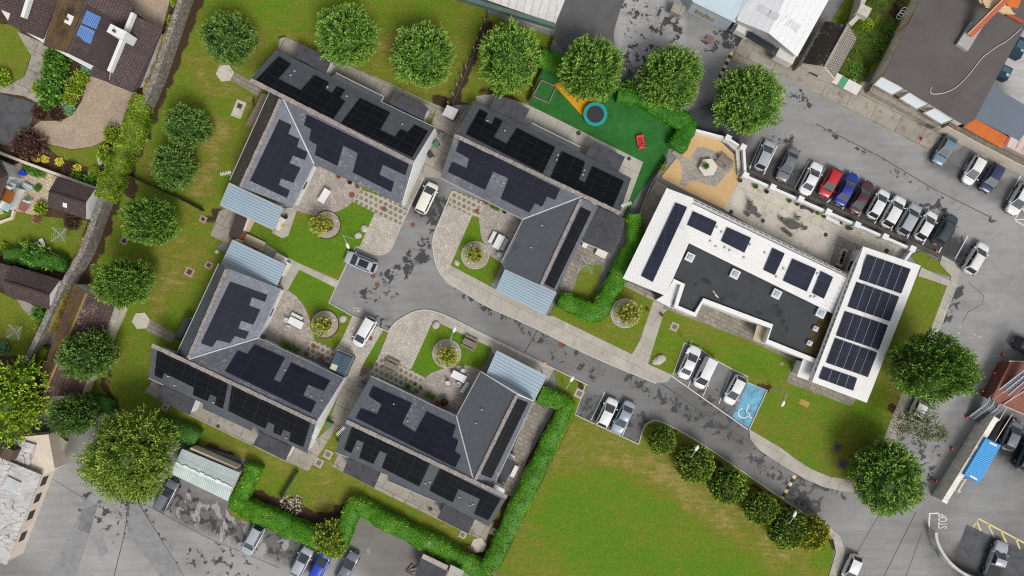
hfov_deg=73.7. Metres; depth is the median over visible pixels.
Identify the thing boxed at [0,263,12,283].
garden shed
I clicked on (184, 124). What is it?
round tree
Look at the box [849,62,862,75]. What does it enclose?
shrub
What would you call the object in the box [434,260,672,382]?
pavement
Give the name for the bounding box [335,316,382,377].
forecourt
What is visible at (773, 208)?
terrace
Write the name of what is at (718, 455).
kerb
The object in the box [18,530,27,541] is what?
window
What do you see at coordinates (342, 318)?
boulder
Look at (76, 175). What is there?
shrub
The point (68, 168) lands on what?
shrub
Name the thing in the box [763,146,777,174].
parking line
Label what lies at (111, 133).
shrub
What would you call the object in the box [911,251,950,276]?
lawn
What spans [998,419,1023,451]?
parked car
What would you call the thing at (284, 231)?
footpath
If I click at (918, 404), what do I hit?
parked car
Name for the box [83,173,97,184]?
shrub
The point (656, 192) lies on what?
path
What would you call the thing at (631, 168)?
yard
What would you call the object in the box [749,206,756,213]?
cafe table
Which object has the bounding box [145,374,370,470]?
yard
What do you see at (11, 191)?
house
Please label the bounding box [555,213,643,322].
hedge
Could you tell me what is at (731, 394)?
parked car
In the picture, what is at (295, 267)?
footpath
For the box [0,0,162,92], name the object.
house
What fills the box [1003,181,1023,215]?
parked car
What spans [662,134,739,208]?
garden patio
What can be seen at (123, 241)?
inspection chamber
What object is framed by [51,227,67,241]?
clothes line
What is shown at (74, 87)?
shrub
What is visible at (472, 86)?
lawn
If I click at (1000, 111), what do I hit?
lean to
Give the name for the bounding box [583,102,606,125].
trampoline
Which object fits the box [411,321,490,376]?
lawn
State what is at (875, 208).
parked car
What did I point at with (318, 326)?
golden shrub
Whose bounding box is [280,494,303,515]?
flowering shrub
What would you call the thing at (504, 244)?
bench
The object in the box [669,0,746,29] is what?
warehouse
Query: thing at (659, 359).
boulder
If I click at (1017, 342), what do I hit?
parked car
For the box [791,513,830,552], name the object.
round bush
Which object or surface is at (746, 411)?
wheelchair symbol
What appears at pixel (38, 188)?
shrub
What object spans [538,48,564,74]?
hedge
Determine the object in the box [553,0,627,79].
tarmac patch
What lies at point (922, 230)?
parked car
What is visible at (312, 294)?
lawn
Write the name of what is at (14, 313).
lawn
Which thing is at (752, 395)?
blue bay
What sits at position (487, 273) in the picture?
lawn
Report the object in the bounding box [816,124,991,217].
road seam
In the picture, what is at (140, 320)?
hexagon slab
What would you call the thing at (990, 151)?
boundary wall
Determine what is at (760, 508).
round bush
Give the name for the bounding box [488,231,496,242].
bench
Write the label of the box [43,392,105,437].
round tree
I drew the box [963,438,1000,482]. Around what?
shipping container
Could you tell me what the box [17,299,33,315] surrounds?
path
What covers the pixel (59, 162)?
shrub
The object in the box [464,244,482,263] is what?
golden shrub
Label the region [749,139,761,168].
parking line
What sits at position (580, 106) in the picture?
safety surface
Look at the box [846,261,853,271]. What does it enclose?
window
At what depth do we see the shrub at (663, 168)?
89.54 m
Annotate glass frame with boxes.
[22,182,33,190]
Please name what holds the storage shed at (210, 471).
on the ground at (408, 278)
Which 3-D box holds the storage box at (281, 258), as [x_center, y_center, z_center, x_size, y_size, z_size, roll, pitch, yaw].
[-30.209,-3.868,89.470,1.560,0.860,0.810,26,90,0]
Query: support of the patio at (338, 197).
on the ground at (408, 278)
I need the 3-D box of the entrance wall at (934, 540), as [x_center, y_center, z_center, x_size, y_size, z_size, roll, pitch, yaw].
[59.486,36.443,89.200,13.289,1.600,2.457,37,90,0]
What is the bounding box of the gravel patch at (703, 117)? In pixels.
[688,103,739,143]
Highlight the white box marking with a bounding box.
[1014,208,1023,225]
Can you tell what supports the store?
on the yard at (223, 224)
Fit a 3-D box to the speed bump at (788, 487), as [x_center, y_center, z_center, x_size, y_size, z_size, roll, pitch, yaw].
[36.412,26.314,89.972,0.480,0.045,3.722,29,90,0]
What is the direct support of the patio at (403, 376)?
on the ground at (408, 278)
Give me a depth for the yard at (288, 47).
89.88 m
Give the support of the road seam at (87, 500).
on the ground at (408, 278)
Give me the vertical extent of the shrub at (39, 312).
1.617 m
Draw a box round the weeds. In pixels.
[838,0,906,84]
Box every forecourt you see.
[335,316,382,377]
[358,213,399,253]
[379,311,437,368]
[434,205,471,272]
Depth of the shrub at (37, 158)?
89.57 m
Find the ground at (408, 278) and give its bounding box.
[0,0,1023,575]
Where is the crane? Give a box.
[955,0,1023,51]
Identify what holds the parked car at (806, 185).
on the ground at (408, 278)
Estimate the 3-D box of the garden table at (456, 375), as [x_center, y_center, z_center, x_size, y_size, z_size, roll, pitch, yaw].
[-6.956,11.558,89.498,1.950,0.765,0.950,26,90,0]
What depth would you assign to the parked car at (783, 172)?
89.06 m
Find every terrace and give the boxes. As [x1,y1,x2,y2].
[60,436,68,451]
[723,180,907,263]
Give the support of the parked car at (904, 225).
on the ground at (408, 278)
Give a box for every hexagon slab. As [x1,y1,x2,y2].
[132,312,149,328]
[216,65,233,81]
[471,538,485,552]
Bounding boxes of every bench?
[291,312,302,320]
[460,381,468,392]
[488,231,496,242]
[500,238,507,249]
[825,216,840,225]
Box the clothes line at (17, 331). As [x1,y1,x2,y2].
[6,324,23,339]
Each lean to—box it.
[959,119,1007,147]
[975,86,1023,140]
[998,135,1023,160]
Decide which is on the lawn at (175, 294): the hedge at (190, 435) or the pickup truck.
the hedge at (190, 435)
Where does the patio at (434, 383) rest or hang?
on the ground at (408, 278)
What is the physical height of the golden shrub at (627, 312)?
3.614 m
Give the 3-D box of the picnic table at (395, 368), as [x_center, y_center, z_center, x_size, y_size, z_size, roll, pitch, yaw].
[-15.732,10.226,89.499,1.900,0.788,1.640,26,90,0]
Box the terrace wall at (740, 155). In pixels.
[695,129,916,260]
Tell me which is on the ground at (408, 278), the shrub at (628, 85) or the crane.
the shrub at (628, 85)
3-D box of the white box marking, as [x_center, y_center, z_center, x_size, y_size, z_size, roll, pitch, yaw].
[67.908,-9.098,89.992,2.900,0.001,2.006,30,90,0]
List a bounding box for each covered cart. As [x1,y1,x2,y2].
[996,64,1012,81]
[1008,36,1023,60]
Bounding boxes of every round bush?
[647,426,676,455]
[674,444,715,483]
[705,466,749,505]
[741,491,780,525]
[765,506,808,550]
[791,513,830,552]
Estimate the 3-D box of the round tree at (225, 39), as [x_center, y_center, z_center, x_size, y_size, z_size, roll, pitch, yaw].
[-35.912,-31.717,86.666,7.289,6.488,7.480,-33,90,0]
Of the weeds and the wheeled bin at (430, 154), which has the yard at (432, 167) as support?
the wheeled bin at (430, 154)
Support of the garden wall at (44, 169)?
on the ground at (408, 278)
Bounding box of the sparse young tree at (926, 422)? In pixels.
[888,406,950,446]
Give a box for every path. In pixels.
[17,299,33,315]
[306,339,335,363]
[353,190,406,224]
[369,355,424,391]
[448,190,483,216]
[624,180,671,305]
[663,305,855,405]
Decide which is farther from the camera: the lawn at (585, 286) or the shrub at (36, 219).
the lawn at (585, 286)
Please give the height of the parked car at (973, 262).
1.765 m
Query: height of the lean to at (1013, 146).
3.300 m
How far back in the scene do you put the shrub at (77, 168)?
89.47 m
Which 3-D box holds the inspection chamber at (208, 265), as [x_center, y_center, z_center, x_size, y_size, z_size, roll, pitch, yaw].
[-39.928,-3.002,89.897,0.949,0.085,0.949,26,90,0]
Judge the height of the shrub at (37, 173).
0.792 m
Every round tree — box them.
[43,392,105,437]
[53,325,119,382]
[88,256,156,310]
[116,193,182,246]
[148,142,200,190]
[162,102,214,150]
[197,9,260,69]
[314,1,380,69]
[389,20,456,90]
[476,16,541,99]
[556,33,625,102]
[634,42,705,111]
[711,63,787,137]
[846,435,927,517]
[884,325,985,410]
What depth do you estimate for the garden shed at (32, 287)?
86.98 m
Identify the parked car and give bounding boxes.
[152,479,180,513]
[240,524,266,556]
[289,546,313,575]
[308,553,330,575]
[336,550,359,575]
[343,251,378,274]
[352,315,376,348]
[414,181,438,214]
[595,397,618,428]
[611,399,635,434]
[677,345,701,380]
[722,374,746,405]
[752,139,775,171]
[775,146,800,182]
[798,161,823,196]
[817,166,842,198]
[833,171,858,206]
[838,553,862,575]
[848,179,874,214]
[865,188,890,220]
[879,194,906,228]
[894,202,921,236]
[907,394,930,422]
[912,209,937,241]
[930,133,957,165]
[930,212,958,246]
[959,153,986,185]
[960,241,989,275]
[977,161,1004,193]
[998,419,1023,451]
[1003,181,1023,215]
[1011,335,1023,352]
[1013,442,1023,470]
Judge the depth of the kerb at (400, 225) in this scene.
89.88 m
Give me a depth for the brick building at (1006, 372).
87.60 m
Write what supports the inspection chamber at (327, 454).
on the lawn at (175, 294)
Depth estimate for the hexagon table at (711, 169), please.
89.24 m
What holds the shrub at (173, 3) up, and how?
on the garden bed at (53, 156)
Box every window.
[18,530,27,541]
[27,509,35,520]
[33,492,41,503]
[40,475,48,485]
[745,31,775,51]
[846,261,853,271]
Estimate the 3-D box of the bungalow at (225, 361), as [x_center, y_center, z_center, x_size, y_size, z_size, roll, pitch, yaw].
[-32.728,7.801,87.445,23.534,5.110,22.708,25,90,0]
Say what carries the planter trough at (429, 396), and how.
on the patio at (434, 383)
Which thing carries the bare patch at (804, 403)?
on the lawn at (815, 430)
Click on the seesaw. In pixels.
(641, 139)
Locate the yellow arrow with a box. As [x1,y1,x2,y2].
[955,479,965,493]
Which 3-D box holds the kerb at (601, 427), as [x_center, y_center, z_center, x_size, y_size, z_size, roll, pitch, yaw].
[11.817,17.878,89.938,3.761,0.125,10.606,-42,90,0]
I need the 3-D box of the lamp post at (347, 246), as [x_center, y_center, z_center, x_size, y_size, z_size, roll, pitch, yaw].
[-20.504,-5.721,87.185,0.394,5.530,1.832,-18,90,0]
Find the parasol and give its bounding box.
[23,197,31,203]
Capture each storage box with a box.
[274,253,288,263]
[276,216,285,230]
[282,261,290,276]
[510,465,518,477]
[595,249,607,258]
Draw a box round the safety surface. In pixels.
[555,81,598,116]
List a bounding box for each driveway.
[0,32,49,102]
[0,94,36,145]
[31,76,134,148]
[128,0,169,27]
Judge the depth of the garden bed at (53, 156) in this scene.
89.91 m
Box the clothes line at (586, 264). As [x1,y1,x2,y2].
[578,255,595,272]
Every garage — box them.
[415,553,447,575]
[447,565,463,575]
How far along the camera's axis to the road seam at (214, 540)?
89.99 m
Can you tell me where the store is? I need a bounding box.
[229,213,246,238]
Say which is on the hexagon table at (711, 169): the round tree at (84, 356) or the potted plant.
the potted plant
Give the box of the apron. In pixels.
[335,337,356,355]
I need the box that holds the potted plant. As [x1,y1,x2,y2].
[702,162,708,169]
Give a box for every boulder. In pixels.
[339,315,346,322]
[354,232,361,238]
[361,225,367,231]
[432,321,439,328]
[652,354,665,364]
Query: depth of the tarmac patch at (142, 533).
89.99 m
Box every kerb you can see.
[329,247,388,331]
[356,177,424,254]
[389,309,587,385]
[432,191,655,383]
[575,385,638,444]
[638,420,805,514]
[672,343,767,429]
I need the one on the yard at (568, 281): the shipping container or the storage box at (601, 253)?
the storage box at (601, 253)
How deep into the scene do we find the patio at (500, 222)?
89.88 m
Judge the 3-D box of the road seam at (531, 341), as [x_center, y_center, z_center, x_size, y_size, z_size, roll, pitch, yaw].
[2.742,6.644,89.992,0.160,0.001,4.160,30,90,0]
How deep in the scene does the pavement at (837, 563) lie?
89.89 m
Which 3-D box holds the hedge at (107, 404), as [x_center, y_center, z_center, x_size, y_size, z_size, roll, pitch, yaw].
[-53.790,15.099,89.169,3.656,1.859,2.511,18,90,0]
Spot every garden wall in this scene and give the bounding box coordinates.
[0,151,96,188]
[0,210,15,223]
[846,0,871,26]
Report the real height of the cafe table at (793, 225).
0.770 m
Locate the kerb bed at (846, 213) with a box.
[747,168,939,256]
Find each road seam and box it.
[53,479,122,515]
[114,506,128,575]
[138,503,182,573]
[148,506,278,567]
[524,330,537,351]
[662,384,748,441]
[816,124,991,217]
[884,512,915,575]
[962,282,983,322]
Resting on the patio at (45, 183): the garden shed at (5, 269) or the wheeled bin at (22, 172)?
the wheeled bin at (22, 172)
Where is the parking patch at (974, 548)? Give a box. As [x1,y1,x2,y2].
[958,525,1023,575]
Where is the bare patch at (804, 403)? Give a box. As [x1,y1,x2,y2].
[799,399,809,407]
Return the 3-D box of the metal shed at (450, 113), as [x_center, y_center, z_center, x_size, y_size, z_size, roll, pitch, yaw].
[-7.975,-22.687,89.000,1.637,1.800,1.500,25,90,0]
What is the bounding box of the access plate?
[705,34,714,43]
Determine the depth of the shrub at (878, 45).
89.45 m
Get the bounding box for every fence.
[127,175,204,211]
[278,471,298,501]
[447,10,488,104]
[528,33,554,102]
[639,157,667,213]
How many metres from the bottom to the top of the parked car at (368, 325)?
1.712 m
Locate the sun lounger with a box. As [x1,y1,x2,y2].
[39,238,44,246]
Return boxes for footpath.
[147,321,174,342]
[233,72,261,95]
[257,245,337,290]
[272,207,296,237]
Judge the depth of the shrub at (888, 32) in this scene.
89.48 m
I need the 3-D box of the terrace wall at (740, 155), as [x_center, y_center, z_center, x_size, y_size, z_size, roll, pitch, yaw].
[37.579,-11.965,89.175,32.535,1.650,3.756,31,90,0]
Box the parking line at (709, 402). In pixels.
[672,376,747,429]
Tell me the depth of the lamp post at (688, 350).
84.49 m
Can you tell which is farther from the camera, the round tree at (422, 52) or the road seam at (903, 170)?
the road seam at (903, 170)
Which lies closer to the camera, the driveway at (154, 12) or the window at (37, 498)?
the window at (37, 498)
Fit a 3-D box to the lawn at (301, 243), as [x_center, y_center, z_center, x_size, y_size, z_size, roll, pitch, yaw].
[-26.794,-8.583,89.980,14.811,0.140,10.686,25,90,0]
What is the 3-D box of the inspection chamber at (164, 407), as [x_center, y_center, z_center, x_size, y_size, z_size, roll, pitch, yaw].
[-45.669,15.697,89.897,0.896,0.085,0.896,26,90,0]
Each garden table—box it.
[18,200,28,211]
[287,316,303,328]
[318,188,330,203]
[450,370,466,382]
[492,234,504,249]
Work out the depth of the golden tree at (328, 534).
87.09 m
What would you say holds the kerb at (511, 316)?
on the ground at (408, 278)
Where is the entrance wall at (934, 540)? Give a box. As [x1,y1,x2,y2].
[928,528,973,575]
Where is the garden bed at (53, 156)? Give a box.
[0,2,174,365]
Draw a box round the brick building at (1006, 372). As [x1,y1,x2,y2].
[981,361,1023,414]
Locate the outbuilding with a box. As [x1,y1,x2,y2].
[37,284,128,396]
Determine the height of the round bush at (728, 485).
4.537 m
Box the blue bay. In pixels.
[733,383,765,427]
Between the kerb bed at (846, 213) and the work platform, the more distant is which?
the kerb bed at (846, 213)
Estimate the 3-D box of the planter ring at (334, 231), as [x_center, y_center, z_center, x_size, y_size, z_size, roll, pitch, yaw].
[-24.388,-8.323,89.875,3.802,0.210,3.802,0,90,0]
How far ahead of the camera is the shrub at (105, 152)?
88.81 m
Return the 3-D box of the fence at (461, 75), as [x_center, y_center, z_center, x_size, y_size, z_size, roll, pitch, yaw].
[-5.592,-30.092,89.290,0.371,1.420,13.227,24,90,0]
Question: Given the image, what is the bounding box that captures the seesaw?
[636,134,645,148]
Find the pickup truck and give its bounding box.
[981,539,1008,575]
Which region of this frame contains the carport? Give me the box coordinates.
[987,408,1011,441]
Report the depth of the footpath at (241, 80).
89.89 m
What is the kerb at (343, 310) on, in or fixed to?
on the ground at (408, 278)
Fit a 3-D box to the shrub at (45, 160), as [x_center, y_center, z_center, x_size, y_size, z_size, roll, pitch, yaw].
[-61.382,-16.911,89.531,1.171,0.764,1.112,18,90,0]
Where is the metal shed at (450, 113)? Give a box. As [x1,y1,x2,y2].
[442,105,458,121]
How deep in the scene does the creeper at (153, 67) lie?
87.85 m
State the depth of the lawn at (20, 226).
89.91 m
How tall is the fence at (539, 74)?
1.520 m
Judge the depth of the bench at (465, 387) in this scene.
89.42 m
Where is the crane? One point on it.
(967, 38)
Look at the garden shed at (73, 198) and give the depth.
87.01 m
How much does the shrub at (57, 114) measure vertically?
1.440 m
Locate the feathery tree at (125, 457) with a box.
[71,402,179,505]
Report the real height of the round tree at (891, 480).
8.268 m
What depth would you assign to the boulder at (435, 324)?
89.61 m
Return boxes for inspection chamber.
[119,236,127,245]
[161,403,168,411]
[184,266,194,277]
[199,215,206,223]
[204,261,213,269]
[231,99,246,118]
[313,457,323,467]
[323,449,333,459]
[458,530,466,538]
[573,388,584,398]
[669,322,679,331]
[832,442,842,452]
[837,459,848,469]
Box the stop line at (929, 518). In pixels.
[928,512,938,527]
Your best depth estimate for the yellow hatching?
89.99 m
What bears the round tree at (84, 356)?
on the lawn at (175, 294)
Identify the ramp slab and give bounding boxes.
[243,234,265,250]
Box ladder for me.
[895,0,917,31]
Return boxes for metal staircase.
[968,370,1023,423]
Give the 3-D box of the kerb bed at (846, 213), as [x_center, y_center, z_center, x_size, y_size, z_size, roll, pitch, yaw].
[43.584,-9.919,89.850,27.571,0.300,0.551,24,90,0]
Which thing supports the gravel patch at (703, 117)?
on the ground at (408, 278)
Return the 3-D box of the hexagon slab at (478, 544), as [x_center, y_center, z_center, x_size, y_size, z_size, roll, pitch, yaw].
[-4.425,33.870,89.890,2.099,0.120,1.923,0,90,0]
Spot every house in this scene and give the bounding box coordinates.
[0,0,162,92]
[0,159,24,211]
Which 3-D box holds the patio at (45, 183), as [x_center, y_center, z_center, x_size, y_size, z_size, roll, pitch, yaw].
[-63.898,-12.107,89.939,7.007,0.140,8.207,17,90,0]
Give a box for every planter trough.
[289,345,300,352]
[423,392,435,399]
[490,204,500,210]
[801,206,814,212]
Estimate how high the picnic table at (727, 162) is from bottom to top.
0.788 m
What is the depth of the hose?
85.88 m
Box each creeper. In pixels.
[12,345,50,368]
[47,222,89,332]
[143,23,169,93]
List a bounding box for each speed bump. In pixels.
[713,51,732,87]
[781,475,796,498]
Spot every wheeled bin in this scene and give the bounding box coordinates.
[18,169,28,175]
[325,420,333,427]
[358,381,365,388]
[427,151,434,157]
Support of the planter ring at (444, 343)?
on the lawn at (424, 364)
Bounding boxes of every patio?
[0,162,58,215]
[260,290,313,356]
[293,165,361,214]
[414,366,480,414]
[479,203,521,266]
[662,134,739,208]
[672,147,733,186]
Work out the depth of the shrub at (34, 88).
88.64 m
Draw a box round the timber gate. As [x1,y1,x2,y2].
[235,218,253,243]
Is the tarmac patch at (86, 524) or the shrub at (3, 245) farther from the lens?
the tarmac patch at (86, 524)
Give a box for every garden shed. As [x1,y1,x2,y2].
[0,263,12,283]
[3,266,61,308]
[47,177,98,219]
[328,350,354,376]
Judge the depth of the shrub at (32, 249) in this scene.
88.56 m
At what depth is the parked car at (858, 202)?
89.07 m
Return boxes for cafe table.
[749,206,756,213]
[786,221,799,229]
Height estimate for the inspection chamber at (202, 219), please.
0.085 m
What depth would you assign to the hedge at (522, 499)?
88.24 m
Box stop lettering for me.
[938,514,946,528]
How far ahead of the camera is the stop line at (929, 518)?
89.99 m
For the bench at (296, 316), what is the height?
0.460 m
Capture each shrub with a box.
[0,68,11,87]
[0,241,8,249]
[0,340,8,354]
[9,126,49,162]
[17,239,56,272]
[21,161,45,178]
[29,81,39,93]
[30,103,49,121]
[30,306,46,322]
[31,215,41,223]
[33,153,41,162]
[33,183,42,192]
[33,201,48,215]
[34,74,67,106]
[37,100,52,112]
[39,62,70,86]
[40,155,49,162]
[41,47,74,71]
[48,104,66,121]
[54,157,63,165]
[59,103,74,115]
[61,92,77,106]
[63,77,85,99]
[63,160,79,175]
[63,215,82,230]
[70,171,84,182]
[71,68,89,85]
[73,164,81,170]
[80,66,90,74]
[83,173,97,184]
[87,166,101,177]
[96,142,112,163]
[102,124,120,144]
[166,14,183,24]
[169,0,176,7]
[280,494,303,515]
[308,212,332,236]
[308,314,331,337]
[433,345,458,367]
[463,545,473,551]
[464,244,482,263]
[612,300,642,326]
[620,78,639,93]
[658,164,665,171]
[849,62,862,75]
[862,18,874,31]
[872,38,886,51]
[881,1,903,17]
[883,26,893,36]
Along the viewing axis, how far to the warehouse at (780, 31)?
85.62 m
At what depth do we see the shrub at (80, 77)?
89.01 m
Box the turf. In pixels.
[529,71,675,217]
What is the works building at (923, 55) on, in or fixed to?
on the ground at (408, 278)
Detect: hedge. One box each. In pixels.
[3,246,71,273]
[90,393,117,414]
[94,92,154,203]
[156,413,203,447]
[228,460,493,575]
[482,385,575,570]
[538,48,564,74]
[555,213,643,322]
[615,87,696,153]
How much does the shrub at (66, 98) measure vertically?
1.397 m
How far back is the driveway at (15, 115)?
89.86 m
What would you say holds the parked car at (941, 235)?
on the ground at (408, 278)
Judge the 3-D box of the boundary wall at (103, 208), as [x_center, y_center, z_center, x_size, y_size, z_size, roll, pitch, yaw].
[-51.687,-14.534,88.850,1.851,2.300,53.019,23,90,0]
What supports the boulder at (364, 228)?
on the lawn at (301, 243)
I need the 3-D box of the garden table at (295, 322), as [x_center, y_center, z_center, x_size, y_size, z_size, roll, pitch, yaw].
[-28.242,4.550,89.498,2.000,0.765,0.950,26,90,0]
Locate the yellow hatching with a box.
[973,518,1023,548]
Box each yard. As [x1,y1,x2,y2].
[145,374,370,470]
[211,208,255,249]
[277,37,437,122]
[333,454,491,540]
[402,100,475,209]
[476,94,642,215]
[501,402,544,495]
[558,242,608,292]
[829,235,861,271]
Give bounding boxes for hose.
[930,28,1020,93]
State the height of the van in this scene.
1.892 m
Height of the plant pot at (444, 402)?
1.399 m
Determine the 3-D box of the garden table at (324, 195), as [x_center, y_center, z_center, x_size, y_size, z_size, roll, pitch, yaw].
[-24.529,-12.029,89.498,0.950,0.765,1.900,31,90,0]
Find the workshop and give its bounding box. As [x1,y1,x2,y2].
[0,431,66,564]
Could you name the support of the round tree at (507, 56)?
on the lawn at (472, 86)
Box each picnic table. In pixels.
[383,357,400,374]
[461,335,478,351]
[715,152,733,170]
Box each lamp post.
[343,235,353,248]
[680,445,698,456]
[681,337,691,353]
[771,387,787,406]
[779,511,796,523]
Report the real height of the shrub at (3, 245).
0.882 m
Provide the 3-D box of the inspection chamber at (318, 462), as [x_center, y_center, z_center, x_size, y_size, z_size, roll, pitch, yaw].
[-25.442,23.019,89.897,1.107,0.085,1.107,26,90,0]
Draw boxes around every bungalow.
[149,240,347,459]
[220,43,436,229]
[335,351,546,533]
[440,95,630,314]
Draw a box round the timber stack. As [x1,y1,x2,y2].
[406,564,416,575]
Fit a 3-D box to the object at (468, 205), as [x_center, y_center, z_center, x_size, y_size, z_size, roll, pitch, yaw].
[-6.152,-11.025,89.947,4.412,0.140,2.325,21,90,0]
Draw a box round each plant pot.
[404,384,410,389]
[440,398,448,406]
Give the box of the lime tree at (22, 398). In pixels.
[0,354,52,448]
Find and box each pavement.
[433,313,552,397]
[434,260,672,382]
[731,38,943,150]
[749,255,959,491]
[827,526,844,575]
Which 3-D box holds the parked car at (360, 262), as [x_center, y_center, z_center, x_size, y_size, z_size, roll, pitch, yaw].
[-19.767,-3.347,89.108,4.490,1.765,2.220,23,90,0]
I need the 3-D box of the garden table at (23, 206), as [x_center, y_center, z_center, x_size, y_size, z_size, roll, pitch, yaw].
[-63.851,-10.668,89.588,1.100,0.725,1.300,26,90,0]
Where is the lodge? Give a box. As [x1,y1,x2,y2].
[793,21,861,94]
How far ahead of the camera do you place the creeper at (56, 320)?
88.70 m
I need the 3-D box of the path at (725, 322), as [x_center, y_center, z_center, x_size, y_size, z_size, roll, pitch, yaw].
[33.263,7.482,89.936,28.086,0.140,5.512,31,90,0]
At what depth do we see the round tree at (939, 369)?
80.35 m
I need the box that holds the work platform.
[978,0,1020,14]
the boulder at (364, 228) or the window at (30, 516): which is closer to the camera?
the window at (30, 516)
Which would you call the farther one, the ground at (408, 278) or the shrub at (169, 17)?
the ground at (408, 278)
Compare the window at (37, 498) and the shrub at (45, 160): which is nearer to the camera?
the window at (37, 498)
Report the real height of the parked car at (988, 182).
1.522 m
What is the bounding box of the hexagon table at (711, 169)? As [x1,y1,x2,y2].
[699,159,717,175]
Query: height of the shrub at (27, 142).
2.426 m
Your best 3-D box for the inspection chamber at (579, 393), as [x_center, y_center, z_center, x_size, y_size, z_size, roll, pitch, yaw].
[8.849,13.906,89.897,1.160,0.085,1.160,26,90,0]
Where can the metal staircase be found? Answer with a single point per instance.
(990, 406)
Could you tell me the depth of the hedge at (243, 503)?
88.30 m
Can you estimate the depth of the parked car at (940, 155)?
89.06 m
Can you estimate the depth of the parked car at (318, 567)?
88.77 m
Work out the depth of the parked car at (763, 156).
88.89 m
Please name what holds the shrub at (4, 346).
on the garden bed at (53, 156)
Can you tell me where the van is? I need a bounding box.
[692,356,717,389]
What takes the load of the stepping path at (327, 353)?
on the ground at (408, 278)
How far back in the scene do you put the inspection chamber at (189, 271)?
89.86 m
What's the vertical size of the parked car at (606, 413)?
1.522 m
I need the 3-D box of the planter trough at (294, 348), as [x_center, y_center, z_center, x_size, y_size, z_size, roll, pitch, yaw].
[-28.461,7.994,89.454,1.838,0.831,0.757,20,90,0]
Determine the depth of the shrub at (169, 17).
88.79 m
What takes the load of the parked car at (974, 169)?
on the ground at (408, 278)
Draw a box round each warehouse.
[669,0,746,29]
[729,0,827,67]
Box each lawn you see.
[0,24,29,84]
[0,211,86,264]
[0,293,42,355]
[46,140,105,169]
[77,0,587,575]
[247,202,373,279]
[288,270,351,348]
[363,331,387,368]
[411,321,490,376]
[451,216,500,285]
[453,15,552,104]
[496,415,834,575]
[549,286,652,353]
[560,264,601,301]
[648,276,946,478]
[831,0,909,79]
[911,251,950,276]
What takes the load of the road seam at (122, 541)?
on the ground at (408, 278)
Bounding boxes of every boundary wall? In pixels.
[23,0,193,363]
[931,415,998,503]
[939,122,1023,176]
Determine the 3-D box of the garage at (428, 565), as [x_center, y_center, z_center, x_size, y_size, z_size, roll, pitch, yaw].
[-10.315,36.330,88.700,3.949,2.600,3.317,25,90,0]
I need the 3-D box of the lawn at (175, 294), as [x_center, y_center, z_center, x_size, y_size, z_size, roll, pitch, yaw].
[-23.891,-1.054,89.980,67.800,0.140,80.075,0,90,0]
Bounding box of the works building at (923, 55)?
[865,0,1023,131]
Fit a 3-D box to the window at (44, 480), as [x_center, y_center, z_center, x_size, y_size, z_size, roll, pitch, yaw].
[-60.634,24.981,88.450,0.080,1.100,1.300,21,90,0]
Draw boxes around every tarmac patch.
[50,500,97,575]
[79,503,97,533]
[95,537,108,556]
[127,503,183,575]
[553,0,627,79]
[948,146,976,168]
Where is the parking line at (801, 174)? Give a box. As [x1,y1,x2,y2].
[794,161,808,188]
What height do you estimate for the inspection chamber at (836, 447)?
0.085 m
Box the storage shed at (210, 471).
[171,445,243,500]
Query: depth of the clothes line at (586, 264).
88.16 m
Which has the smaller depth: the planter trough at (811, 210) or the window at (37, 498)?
the window at (37, 498)
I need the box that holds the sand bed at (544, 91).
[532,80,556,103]
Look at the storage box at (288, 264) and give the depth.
89.14 m
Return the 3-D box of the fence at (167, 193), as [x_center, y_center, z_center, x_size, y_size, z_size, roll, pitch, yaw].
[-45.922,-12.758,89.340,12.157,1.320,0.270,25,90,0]
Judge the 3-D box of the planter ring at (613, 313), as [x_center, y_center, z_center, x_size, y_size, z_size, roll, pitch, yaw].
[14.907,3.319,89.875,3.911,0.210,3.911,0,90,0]
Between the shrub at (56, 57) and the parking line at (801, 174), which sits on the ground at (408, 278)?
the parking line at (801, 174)
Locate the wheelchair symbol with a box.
[738,404,751,418]
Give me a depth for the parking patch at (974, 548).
89.95 m
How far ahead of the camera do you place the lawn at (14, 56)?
89.91 m
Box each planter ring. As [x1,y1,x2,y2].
[310,310,338,337]
[315,210,340,238]
[432,339,460,367]
[461,241,488,268]
[610,298,639,327]
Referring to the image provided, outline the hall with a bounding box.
[457,0,564,31]
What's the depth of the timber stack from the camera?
89.57 m
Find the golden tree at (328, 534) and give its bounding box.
[311,517,346,559]
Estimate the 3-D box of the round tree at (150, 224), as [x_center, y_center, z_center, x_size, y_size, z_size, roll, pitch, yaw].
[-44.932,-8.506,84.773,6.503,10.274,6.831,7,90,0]

